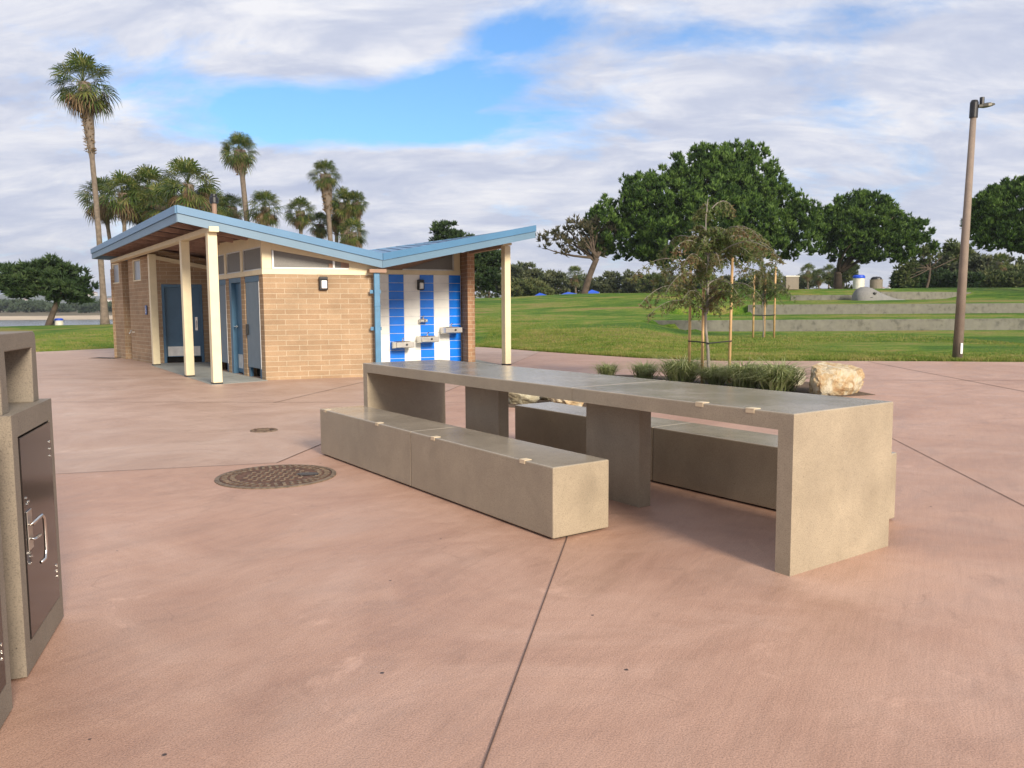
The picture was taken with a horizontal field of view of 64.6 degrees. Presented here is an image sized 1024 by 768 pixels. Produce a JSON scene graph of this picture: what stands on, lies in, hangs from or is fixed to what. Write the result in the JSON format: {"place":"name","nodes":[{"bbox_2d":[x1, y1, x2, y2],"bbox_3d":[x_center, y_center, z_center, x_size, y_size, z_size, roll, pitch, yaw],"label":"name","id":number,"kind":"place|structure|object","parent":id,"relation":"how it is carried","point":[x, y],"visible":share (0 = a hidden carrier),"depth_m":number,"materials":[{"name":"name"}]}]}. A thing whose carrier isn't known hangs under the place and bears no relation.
{"place":"outdoors","nodes":[
{"label":"outdoors","id":0,"kind":"place"},
{"bbox_2d":[0,310,111,315],"bbox_3d":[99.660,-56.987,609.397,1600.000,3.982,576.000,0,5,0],"label":"shore","id":1,"kind":"structure","parent":0,"point":[20,313],"depth_m":338.80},
{"bbox_2d":[1,298,23,312],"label":"shore tree","id":2,"kind":"object","parent":1,"relation":"on","point":[10,304],"visible":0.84,"depth_m":362.10,"materials":[{"name":"green plant"}]},
{"bbox_2d":[14,300,40,312],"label":"shore tree","id":3,"kind":"object","parent":1,"relation":"on","point":[27,306],"visible":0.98,"depth_m":346.66,"materials":[{"name":"green plant"}]},
{"bbox_2d":[77,302,96,312],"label":"shore tree","id":4,"kind":"object","parent":1,"relation":"on","point":[85,307],"visible":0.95,"depth_m":349.34,"materials":[{"name":"green plant"}]},
{"bbox_2d":[0,319,112,326],"bbox_3d":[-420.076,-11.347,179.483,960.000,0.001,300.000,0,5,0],"label":"water","id":5,"kind":"structure","parent":0,"point":[43,322],"depth_m":211.23,"materials":[{"name":"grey liquid"}]},
{"bbox_2d":[0,315,112,319],"bbox_3d":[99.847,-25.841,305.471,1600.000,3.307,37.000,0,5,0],"label":"beach","id":6,"kind":"structure","parent":0,"point":[46,317],"depth_m":311.29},
{"bbox_2d":[0,288,827,302],"bbox_3d":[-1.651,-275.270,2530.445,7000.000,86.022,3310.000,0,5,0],"label":"distant hills","id":7,"kind":"structure","parent":0,"point":[2,296],"depth_m":2032.41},
{"bbox_2d":[0,347,1023,767],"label":"plaza","id":8,"kind":"structure","parent":0,"point":[348,615],"depth_m":3.61,"materials":[{"name":"pink concrete"}]},
{"bbox_2d":[0,520,12,727],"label":"litter bin housing","id":9,"kind":"object","parent":8,"relation":"on","point":[6,706],"visible":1,"depth_m":2.67,"materials":[{"name":"concrete"}]},
{"bbox_2d":[0,600,5,692],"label":"door","id":10,"kind":"structure","parent":9,"relation":"in","point":[2,663],"depth_m":2.63,"materials":[{"name":"brown metal"}]},
{"bbox_2d":[0,331,63,678],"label":"litter bin housing","id":11,"kind":"object","parent":8,"relation":"on","point":[31,551],"visible":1,"depth_m":3.08,"materials":[{"name":"concrete"}]},
{"bbox_2d":[18,422,59,638],"bbox_3d":[-1.859,0.556,3.225,0.073,0.758,0.479,-2,5,-18],"label":"door","id":12,"kind":"structure","parent":11,"relation":"in","point":[34,446],"depth_m":3.16,"materials":[{"name":"brown metal"}]},
{"bbox_2d":[152,362,267,384],"bbox_3d":[-6.984,-0.268,18.210,1.952,0.034,7.393,-3,6,-25],"label":"entry pad","id":13,"kind":"object","parent":8,"relation":"on","point":[202,371],"visible":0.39,"depth_m":17.51,"materials":[{"name":"concrete"}]},
{"bbox_2d":[214,464,335,488],"bbox_3d":[-1.916,0.744,6.584,0.950,0.016,0.950,0,5,0],"label":"manhole cover","id":14,"kind":"object","parent":8,"relation":"on","point":[277,476],"visible":1,"depth_m":6.52,"materials":[{"name":"brown metal"}]},
{"bbox_2d":[90,194,535,383],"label":"restroom building","id":15,"kind":"structure","parent":8,"relation":"on","point":[219,293],"depth_m":17.05,"materials":[{"name":"brown brick"}]},
{"bbox_2d":[132,259,140,281],"bbox_3d":[-10.072,-3.056,21.776,0.058,0.571,0.757,-5,7,-39],"label":"window","id":16,"kind":"structure","parent":15,"relation":"in","point":[136,263],"depth_m":21.87,"materials":[{"name":"grey glass"}]},
{"bbox_2d":[164,287,201,356],"bbox_3d":[-8.686,-1.633,21.374,0.843,1.818,0.121,-2,6,-20],"label":"door","id":17,"kind":"structure","parent":15,"relation":"in","point":[173,303],"depth_m":21.35,"materials":[{"name":"blue metal"}]},
{"bbox_2d":[218,254,224,274],"bbox_3d":[-6.626,-2.673,18.261,0.040,0.446,1.189,-4,6,-34],"label":"clerestory window","id":18,"kind":"structure","parent":15,"relation":"in","point":[220,257],"depth_m":18.07,"materials":[{"name":"white metal"}]},
{"bbox_2d":[219,285,228,362],"bbox_3d":[-6.536,-1.355,18.259,0.064,1.725,0.967,-4,6,-34],"label":"door","id":19,"kind":"structure","parent":15,"relation":"in","point":[222,288],"depth_m":18.10,"materials":[{"name":"white paint"}]},
{"bbox_2d":[226,251,239,273],"bbox_3d":[-5.907,-2.582,17.221,0.040,0.446,1.057,-4,6,-34],"label":"clerestory window","id":20,"kind":"structure","parent":15,"relation":"in","point":[233,258],"depth_m":17.28,"materials":[{"name":"white metal"}]},
{"bbox_2d":[234,283,242,372],"bbox_3d":[-5.796,-1.196,17.285,0.122,1.916,0.668,-4,6,-34],"label":"door","id":21,"kind":"structure","parent":15,"relation":"in","point":[238,294],"depth_m":17.42,"materials":[{"name":"blue metal"}]},
{"bbox_2d":[242,246,260,271],"bbox_3d":[-5.178,-2.490,16.168,0.040,0.446,1.224,-4,6,-34],"label":"clerestory window","id":22,"kind":"structure","parent":15,"relation":"in","point":[251,256],"depth_m":16.21,"materials":[{"name":"white metal"}]},
{"bbox_2d":[245,281,261,368],"bbox_3d":[-5.204,-1.185,16.309,0.081,1.725,0.923,-4,6,-35],"label":"door","id":23,"kind":"structure","parent":15,"relation":"in","point":[253,329],"depth_m":16.31,"materials":[{"name":"white paint"}]},
{"bbox_2d":[271,250,348,269],"bbox_3d":[-3.960,-2.440,15.926,1.404,0.360,0.553,0,5,0],"label":"clerestory window","id":24,"kind":"structure","parent":15,"relation":"in","point":[280,260],"depth_m":15.85,"materials":[{"name":"grey glass"}]},
{"bbox_2d":[391,338,413,348],"bbox_3d":[-2.753,-1.027,20.402,0.470,0.292,0.432,-3,6,-26],"label":"drinking fountain","id":25,"kind":"object","parent":15,"relation":"attached to","point":[402,344],"visible":1,"depth_m":20.27,"materials":[{"name":"metal"}]},
{"bbox_2d":[416,332,438,342],"bbox_3d":[-2.159,-1.182,20.680,0.470,0.292,0.432,-3,6,-26],"label":"drinking fountain","id":26,"kind":"object","parent":15,"relation":"attached to","point":[427,338],"visible":1,"depth_m":20.54,"materials":[{"name":"metal"}]},
{"bbox_2d":[402,254,453,270],"bbox_3d":[-2.151,-3.137,20.777,1.394,0.437,0.035,-3,6,-26],"label":"clerestory window","id":27,"kind":"structure","parent":15,"relation":"in","point":[446,263],"depth_m":20.90,"materials":[{"name":"grey glass"}]},
{"bbox_2d":[440,323,461,333],"bbox_3d":[-1.573,-1.432,20.945,0.470,0.292,0.432,-3,6,-26],"label":"drinking fountain","id":28,"kind":"object","parent":15,"relation":"attached to","point":[450,330],"visible":1,"depth_m":20.80,"materials":[{"name":"metal"}]},
{"bbox_2d":[320,405,608,538],"bbox_3d":[-0.602,0.558,6.239,0.434,0.438,3.539,-4,6,-35],"label":"concrete bench","id":29,"kind":"object","parent":8,"relation":"on","point":[552,492],"visible":1,"depth_m":5.39,"materials":[{"name":"beige concrete"}]},
{"bbox_2d":[59,352,1023,767],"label":"plaza joints","id":30,"kind":"object","parent":8,"relation":"on","point":[557,564],"visible":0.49,"depth_m":3.81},
{"bbox_2d":[363,360,892,575],"bbox_3d":[0.315,0.351,6.311,0.892,0.825,5.010,-4,6,-35],"label":"concrete table","id":31,"kind":"object","parent":8,"relation":"on","point":[833,478],"visible":0.9,"depth_m":4.54,"materials":[{"name":"beige concrete"}]},
{"bbox_2d":[509,375,874,407],"bbox_3d":[3.084,0.133,13.099,5.167,0.026,6.036,1,6,19],"label":"planting bed","id":32,"kind":"object","parent":8,"relation":"on","point":[803,387],"visible":0.03,"depth_m":13.15,"materials":[{"name":"brown soil"}]},
{"bbox_2d":[508,392,539,403],"bbox_3d":[0.174,0.069,11.594,0.569,0.454,0.460,-1,5,-11],"label":"rock","id":33,"kind":"object","parent":32,"relation":"on","point":[515,398],"visible":0.38,"depth_m":11.44,"materials":[{"name":"beige stone"}]},
{"bbox_2d":[549,398,583,405],"bbox_3d":[0.816,0.164,11.321,0.570,0.301,0.795,0,5,8],"label":"rock","id":34,"kind":"object","parent":32,"relation":"on","point":[575,403],"visible":0.13,"depth_m":11.01,"materials":[{"name":"stone"}]},
{"bbox_2d":[688,263,691,362],"bbox_3d":[3.202,-1.099,14.569,0.050,2.270,0.052,0,5,0],"label":"wooden stake","id":35,"kind":"object","parent":32,"relation":"on","point":[689,338],"visible":0.31,"depth_m":14.57,"materials":[{"name":"brown wood"}]},
{"bbox_2d":[701,288,704,383],"bbox_3d":[3.367,-0.823,14.286,0.050,1.770,0.052,0,5,0],"label":"wooden stake","id":36,"kind":"object","parent":32,"relation":"on","point":[702,336],"visible":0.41,"depth_m":14.27,"materials":[{"name":"brown wood"}]},
{"bbox_2d":[627,199,785,383],"bbox_3d":[3.320,-1.603,14.302,2.641,3.268,2.539,0,5,0],"label":"sapling","id":37,"kind":"object","parent":32,"relation":"on","point":[707,246],"visible":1,"depth_m":13.94,"materials":[{"name":"green plant"}]},
{"bbox_2d":[728,258,733,382],"bbox_3d":[3.923,-1.113,14.521,0.068,2.300,0.052,0,5,0],"label":"wooden stake","id":38,"kind":"object","parent":32,"relation":"on","point":[730,318],"visible":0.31,"depth_m":14.51,"materials":[{"name":"brown wood"}]},
{"bbox_2d":[809,361,864,394],"bbox_3d":[5.142,-0.088,12.724,1.069,0.516,0.653,-4,7,-38],"label":"rock","id":39,"kind":"object","parent":32,"relation":"on","point":[829,378],"visible":0.89,"depth_m":12.46,"materials":[{"name":"beige stone"}]},
{"bbox_2d":[515,402,896,518],"bbox_3d":[1.224,0.531,6.431,0.430,0.434,3.562,-4,6,-35],"label":"concrete bench","id":40,"kind":"object","parent":8,"relation":"on","point":[738,465],"visible":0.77,"depth_m":5.93,"materials":[{"name":"beige concrete"}]},
{"bbox_2d":[0,287,1023,361],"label":"lawn","id":41,"kind":"structure","parent":0,"point":[614,309],"depth_m":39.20,"materials":[{"name":"green plant"}]},
{"bbox_2d":[0,251,99,324],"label":"broadleaf tree","id":42,"kind":"object","parent":41,"relation":"on","point":[50,277],"visible":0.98,"depth_m":52.76,"materials":[{"name":"green plant"}]},
{"bbox_2d":[46,48,122,324],"bbox_3d":[-25.626,-11.707,49.153,4.109,16.548,4.257,0,5,0],"label":"fan palm","id":43,"kind":"object","parent":41,"relation":"on","point":[84,101],"visible":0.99,"depth_m":48.61,"materials":[{"name":"green plant"}]},
{"bbox_2d":[74,174,119,239],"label":"fan palm","id":44,"kind":"object","parent":41,"relation":"on","point":[86,195],"visible":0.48,"depth_m":54.61,"materials":[{"name":"green plant"}]},
{"bbox_2d":[91,169,147,231],"bbox_3d":[-25.542,-8.879,53.380,3.616,10.504,3.605,0,5,0],"label":"fan palm","id":45,"kind":"object","parent":41,"relation":"on","point":[123,209],"visible":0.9,"depth_m":52.68,"materials":[{"name":"green plant"}]},
{"bbox_2d":[119,164,171,217],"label":"fan palm","id":46,"kind":"object","parent":41,"relation":"on","point":[146,174],"visible":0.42,"depth_m":53.39,"materials":[{"name":"green plant"}]},
{"bbox_2d":[134,182,177,221],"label":"fan palm","id":47,"kind":"object","parent":41,"relation":"on","point":[148,193],"visible":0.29,"depth_m":50.75,"materials":[{"name":"green plant"}]},
{"bbox_2d":[155,155,219,212],"bbox_3d":[-19.620,-8.832,49.332,4.003,10.061,3.889,0,5,0],"label":"fan palm","id":48,"kind":"object","parent":41,"relation":"on","point":[190,197],"visible":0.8,"depth_m":48.62,"materials":[{"name":"green plant"}]},
{"bbox_2d":[197,182,230,216],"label":"fan palm","id":49,"kind":"object","parent":41,"relation":"on","point":[220,209],"visible":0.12,"depth_m":51.12,"materials":[{"name":"green plant"}]},
{"bbox_2d":[217,193,249,219],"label":"fan palm","id":50,"kind":"object","parent":41,"relation":"on","point":[234,212],"visible":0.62,"depth_m":55.88,"materials":[{"name":"green plant"}]},
{"bbox_2d":[219,131,259,221],"bbox_3d":[-17.789,-10.504,53.228,2.844,12.093,2.758,0,5,0],"label":"fan palm","id":51,"kind":"object","parent":41,"relation":"on","point":[240,161],"visible":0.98,"depth_m":52.62,"materials":[{"name":"green plant"}]},
{"bbox_2d":[242,190,285,228],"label":"fan palm","id":52,"kind":"object","parent":41,"relation":"on","point":[264,217],"visible":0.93,"depth_m":52.83,"materials":[{"name":"green plant"}]},
{"bbox_2d":[282,196,316,233],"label":"fan palm","id":53,"kind":"object","parent":41,"relation":"on","point":[301,219],"visible":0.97,"depth_m":54.93,"materials":[{"name":"green plant"}]},
{"bbox_2d":[306,211,332,239],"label":"fan palm","id":54,"kind":"object","parent":41,"relation":"on","point":[320,231],"visible":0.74,"depth_m":56.87,"materials":[{"name":"green plant"}]},
{"bbox_2d":[306,158,342,240],"bbox_3d":[-12.456,-10.072,54.267,2.536,9.919,2.542,0,5,0],"label":"fan palm","id":55,"kind":"object","parent":41,"relation":"on","point":[325,182],"visible":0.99,"depth_m":53.90,"materials":[{"name":"green plant"}]},
{"bbox_2d":[320,203,338,242],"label":"fan palm","id":56,"kind":"object","parent":41,"relation":"on","point":[335,222],"visible":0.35,"depth_m":56.00,"materials":[{"name":"green plant"}]},
{"bbox_2d":[330,186,360,244],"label":"fan palm","id":57,"kind":"object","parent":41,"relation":"on","point":[340,211],"visible":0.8,"depth_m":54.68,"materials":[{"name":"green plant"}]},
{"bbox_2d":[334,216,368,247],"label":"fan palm","id":58,"kind":"object","parent":41,"relation":"on","point":[353,239],"visible":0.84,"depth_m":51.13,"materials":[{"name":"green plant"}]},
{"bbox_2d":[342,190,369,247],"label":"fan palm","id":59,"kind":"object","parent":41,"relation":"on","point":[360,210],"visible":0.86,"depth_m":54.85,"materials":[{"name":"green plant"}]},
{"bbox_2d":[428,219,500,293],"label":"pine tree","id":60,"kind":"object","parent":41,"relation":"on","point":[490,276],"visible":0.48,"depth_m":74.48,"materials":[{"name":"green plant"}]},
{"bbox_2d":[475,266,513,297],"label":"eucalyptus tree","id":61,"kind":"object","parent":41,"relation":"on","point":[488,294],"visible":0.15,"depth_m":117.01,"materials":[{"name":"green plant"}]},
{"bbox_2d":[496,261,530,296],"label":"eucalyptus tree","id":62,"kind":"object","parent":41,"relation":"on","point":[517,270],"visible":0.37,"depth_m":118.24,"materials":[{"name":"green plant"}]},
{"bbox_2d":[498,276,554,296],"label":"tree","id":63,"kind":"object","parent":41,"relation":"on","point":[531,286],"visible":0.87,"depth_m":114.12,"materials":[{"name":"green plant"}]},
{"bbox_2d":[515,262,552,295],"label":"eucalyptus tree","id":64,"kind":"object","parent":41,"relation":"on","point":[536,272],"visible":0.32,"depth_m":120.06,"materials":[{"name":"green plant"}]},
{"bbox_2d":[542,269,570,294],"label":"eucalyptus tree","id":65,"kind":"object","parent":41,"relation":"on","point":[559,278],"visible":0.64,"depth_m":122.12,"materials":[{"name":"green plant"}]},
{"bbox_2d":[567,266,584,293],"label":"fan palm","id":66,"kind":"object","parent":41,"relation":"on","point":[575,281],"visible":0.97,"depth_m":123.65,"materials":[{"name":"green plant"}]},
{"bbox_2d":[560,273,591,293],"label":"eucalyptus tree","id":67,"kind":"object","parent":41,"relation":"on","point":[572,288],"visible":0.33,"depth_m":128.06,"materials":[{"name":"green plant"}]},
{"bbox_2d":[535,212,617,293],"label":"broadleaf tree","id":68,"kind":"object","parent":41,"relation":"on","point":[583,246],"visible":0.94,"depth_m":65.15,"materials":[{"name":"green plant"}]},
{"bbox_2d":[596,270,621,292],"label":"eucalyptus tree","id":69,"kind":"object","parent":41,"relation":"on","point":[610,283],"visible":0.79,"depth_m":125.84,"materials":[{"name":"green plant"}]},
{"bbox_2d":[618,269,641,292],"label":"eucalyptus tree","id":70,"kind":"object","parent":41,"relation":"on","point":[627,287],"visible":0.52,"depth_m":123.77,"materials":[{"name":"green plant"}]},
{"bbox_2d":[635,272,667,292],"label":"tree","id":71,"kind":"object","parent":41,"relation":"on","point":[644,280],"visible":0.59,"depth_m":118.66,"materials":[{"name":"green plant"}]},
{"bbox_2d":[583,137,827,288],"bbox_3d":[15.601,-13.865,66.383,16.931,13.315,15.203,-4,7,-38],"label":"broadleaf tree","id":72,"kind":"object","parent":41,"relation":"on","point":[731,175],"visible":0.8,"depth_m":64.46,"materials":[{"name":"green plant"}]},
{"bbox_2d":[733,250,796,336],"bbox_3d":[9.913,-3.609,32.014,2.463,3.546,2.792,1,5,11],"label":"sapling","id":73,"kind":"object","parent":41,"relation":"on","point":[761,278],"visible":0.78,"depth_m":31.74,"materials":[{"name":"green plant"}]},
{"bbox_2d":[782,276,799,289],"bbox_3d":[21.030,-7.638,61.070,1.060,1.040,0.880,0,5,0],"label":"utility box","id":74,"kind":"object","parent":41,"relation":"on","point":[792,282],"visible":0.84,"depth_m":60.68,"materials":[{"name":"concrete"}]},
{"bbox_2d":[790,272,817,288],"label":"eucalyptus tree","id":75,"kind":"object","parent":41,"relation":"on","point":[803,283],"visible":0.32,"depth_m":137.50,"materials":[{"name":"green plant"}]},
{"bbox_2d":[798,263,816,288],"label":"fan palm","id":76,"kind":"object","parent":41,"relation":"on","point":[808,275],"visible":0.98,"depth_m":128.69,"materials":[{"name":"green plant"}]},
{"bbox_2d":[812,268,826,288],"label":"fan palm","id":77,"kind":"object","parent":41,"relation":"on","point":[817,281],"visible":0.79,"depth_m":130.72,"materials":[{"name":"green plant"}]},
{"bbox_2d":[790,295,851,299],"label":"terrace wall","id":78,"kind":"structure","parent":41,"relation":"on","point":[823,297],"depth_m":54.72,"materials":[{"name":"concrete"}]},
{"bbox_2d":[819,263,833,287],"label":"fan palm","id":79,"kind":"object","parent":41,"relation":"on","point":[828,268],"visible":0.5,"depth_m":126.84,"materials":[{"name":"green plant"}]},
{"bbox_2d":[653,318,1023,330],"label":"terrace wall","id":80,"kind":"structure","parent":41,"relation":"on","point":[885,324],"depth_m":36.92,"materials":[{"name":"concrete"}]},
{"bbox_2d":[825,259,859,288],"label":"tree","id":81,"kind":"object","parent":41,"relation":"on","point":[849,274],"visible":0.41,"depth_m":108.44,"materials":[{"name":"green plant"}]},
{"bbox_2d":[853,275,864,288],"bbox_3d":[26.592,-7.780,62.064,0.907,1.181,0.907,0,5,0],"label":"litter bin","id":82,"kind":"object","parent":41,"relation":"on","point":[858,281],"visible":0.82,"depth_m":61.71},
{"bbox_2d":[808,188,941,288],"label":"broadleaf tree","id":83,"kind":"object","parent":41,"relation":"on","point":[856,231],"visible":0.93,"depth_m":69.37,"materials":[{"name":"green plant"}]},
{"bbox_2d":[870,277,882,288],"bbox_3d":[27.936,-7.715,62.071,0.948,1.050,0.948,0,5,0],"label":"litter bin","id":84,"kind":"object","parent":41,"relation":"on","point":[876,282],"visible":0.88,"depth_m":61.69,"materials":[{"name":"concrete"}]},
{"bbox_2d":[851,287,903,300],"bbox_3d":[24.223,-5.897,53.298,3.534,1.026,1.440,0,5,0],"label":"whale sculpture","id":85,"kind":"object","parent":41,"relation":"on","point":[864,294],"visible":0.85,"depth_m":52.84,"materials":[{"name":"concrete"}]},
{"bbox_2d":[748,303,1023,314],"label":"terrace wall","id":86,"kind":"structure","parent":41,"relation":"on","point":[898,308],"depth_m":41.83,"materials":[{"name":"concrete"}]},
{"bbox_2d":[888,269,926,287],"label":"shrub","id":87,"kind":"object","parent":41,"relation":"on","point":[921,277],"visible":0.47,"depth_m":81.58,"materials":[{"name":"green plant"}]},
{"bbox_2d":[881,292,970,299],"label":"terrace wall","id":88,"kind":"structure","parent":41,"relation":"on","point":[919,295],"depth_m":54.85,"materials":[{"name":"concrete"}]},
{"bbox_2d":[914,270,944,287],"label":"shrub","id":89,"kind":"object","parent":41,"relation":"on","point":[933,283],"visible":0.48,"depth_m":83.63,"materials":[{"name":"green plant"}]},
{"bbox_2d":[915,252,946,271],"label":"eucalyptus tree","id":90,"kind":"object","parent":41,"relation":"on","point":[934,266],"visible":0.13,"depth_m":98.70,"materials":[{"name":"green plant"}]},
{"bbox_2d":[892,237,974,287],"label":"eucalyptus tree","id":91,"kind":"object","parent":41,"relation":"on","point":[953,248],"visible":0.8,"depth_m":78.99,"materials":[{"name":"green plant"}]},
{"bbox_2d":[936,268,954,287],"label":"shrub","id":92,"kind":"object","parent":41,"relation":"on","point":[947,273],"visible":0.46,"depth_m":83.78,"materials":[{"name":"green plant"}]},
{"bbox_2d":[932,242,980,272],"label":"eucalyptus tree","id":93,"kind":"object","parent":41,"relation":"on","point":[953,267],"visible":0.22,"depth_m":96.50,"materials":[{"name":"green plant"}]},
{"bbox_2d":[949,268,986,287],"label":"shrub","id":94,"kind":"object","parent":41,"relation":"on","point":[973,280],"visible":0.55,"depth_m":80.79,"materials":[{"name":"green plant"}]},
{"bbox_2d":[952,97,994,357],"bbox_3d":[11.576,-3.837,20.312,0.742,6.523,0.282,0,5,0],"label":"street lamp","id":95,"kind":"object","parent":41,"relation":"on","point":[959,324],"visible":0.93,"depth_m":20.28,"materials":[{"name":"metal"}]},
{"bbox_2d":[959,174,1023,255],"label":"broadleaf tree","id":96,"kind":"object","parent":41,"relation":"on","point":[996,221],"visible":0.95,"depth_m":56.04,"materials":[{"name":"green plant"}]},
{"bbox_2d":[968,252,1016,272],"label":"eucalyptus tree","id":97,"kind":"object","parent":41,"relation":"on","point":[976,263],"visible":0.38,"depth_m":93.97,"materials":[{"name":"green plant"}]},
{"bbox_2d":[979,269,1010,287],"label":"shrub","id":98,"kind":"object","parent":41,"relation":"on","point":[992,278],"visible":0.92,"depth_m":83.80,"materials":[{"name":"green plant"}]},
{"bbox_2d":[988,253,1011,271],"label":"fan palm","id":99,"kind":"object","parent":41,"relation":"on","point":[1000,265],"visible":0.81,"depth_m":86.97,"materials":[{"name":"green plant"}]},
{"bbox_2d":[997,270,1023,287],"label":"shrub","id":100,"kind":"object","parent":41,"relation":"on","point":[1015,280],"visible":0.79,"depth_m":83.63,"materials":[{"name":"green plant"}]},
{"bbox_2d":[0,0,1023,295],"label":"sky","id":101,"kind":"structure","parent":0,"point":[485,116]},
{"bbox_2d":[583,360,630,375],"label":"ornamental grass","id":102,"kind":"object","parent":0,"point":[606,369],"depth_m":15.96,"materials":[{"name":"green plant"}]},
{"bbox_2d":[618,359,663,378],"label":"ornamental grass","id":103,"kind":"object","parent":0,"point":[643,372],"depth_m":15.42,"materials":[{"name":"green plant"}]},
{"bbox_2d":[636,352,722,382],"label":"ornamental grass","id":104,"kind":"object","parent":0,"point":[673,368],"depth_m":14.46,"materials":[{"name":"green plant"}]},
{"bbox_2d":[678,359,731,385],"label":"ornamental grass","id":105,"kind":"object","parent":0,"point":[714,380],"depth_m":14.08,"materials":[{"name":"green plant"}]},
{"bbox_2d":[693,357,794,388],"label":"ornamental grass","id":106,"kind":"object","parent":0,"point":[744,382],"depth_m":13.48,"materials":[{"name":"green plant"}]},
{"bbox_2d":[724,354,823,390],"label":"ornamental grass","id":107,"kind":"object","parent":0,"point":[780,377],"depth_m":12.94,"materials":[{"name":"green plant"}]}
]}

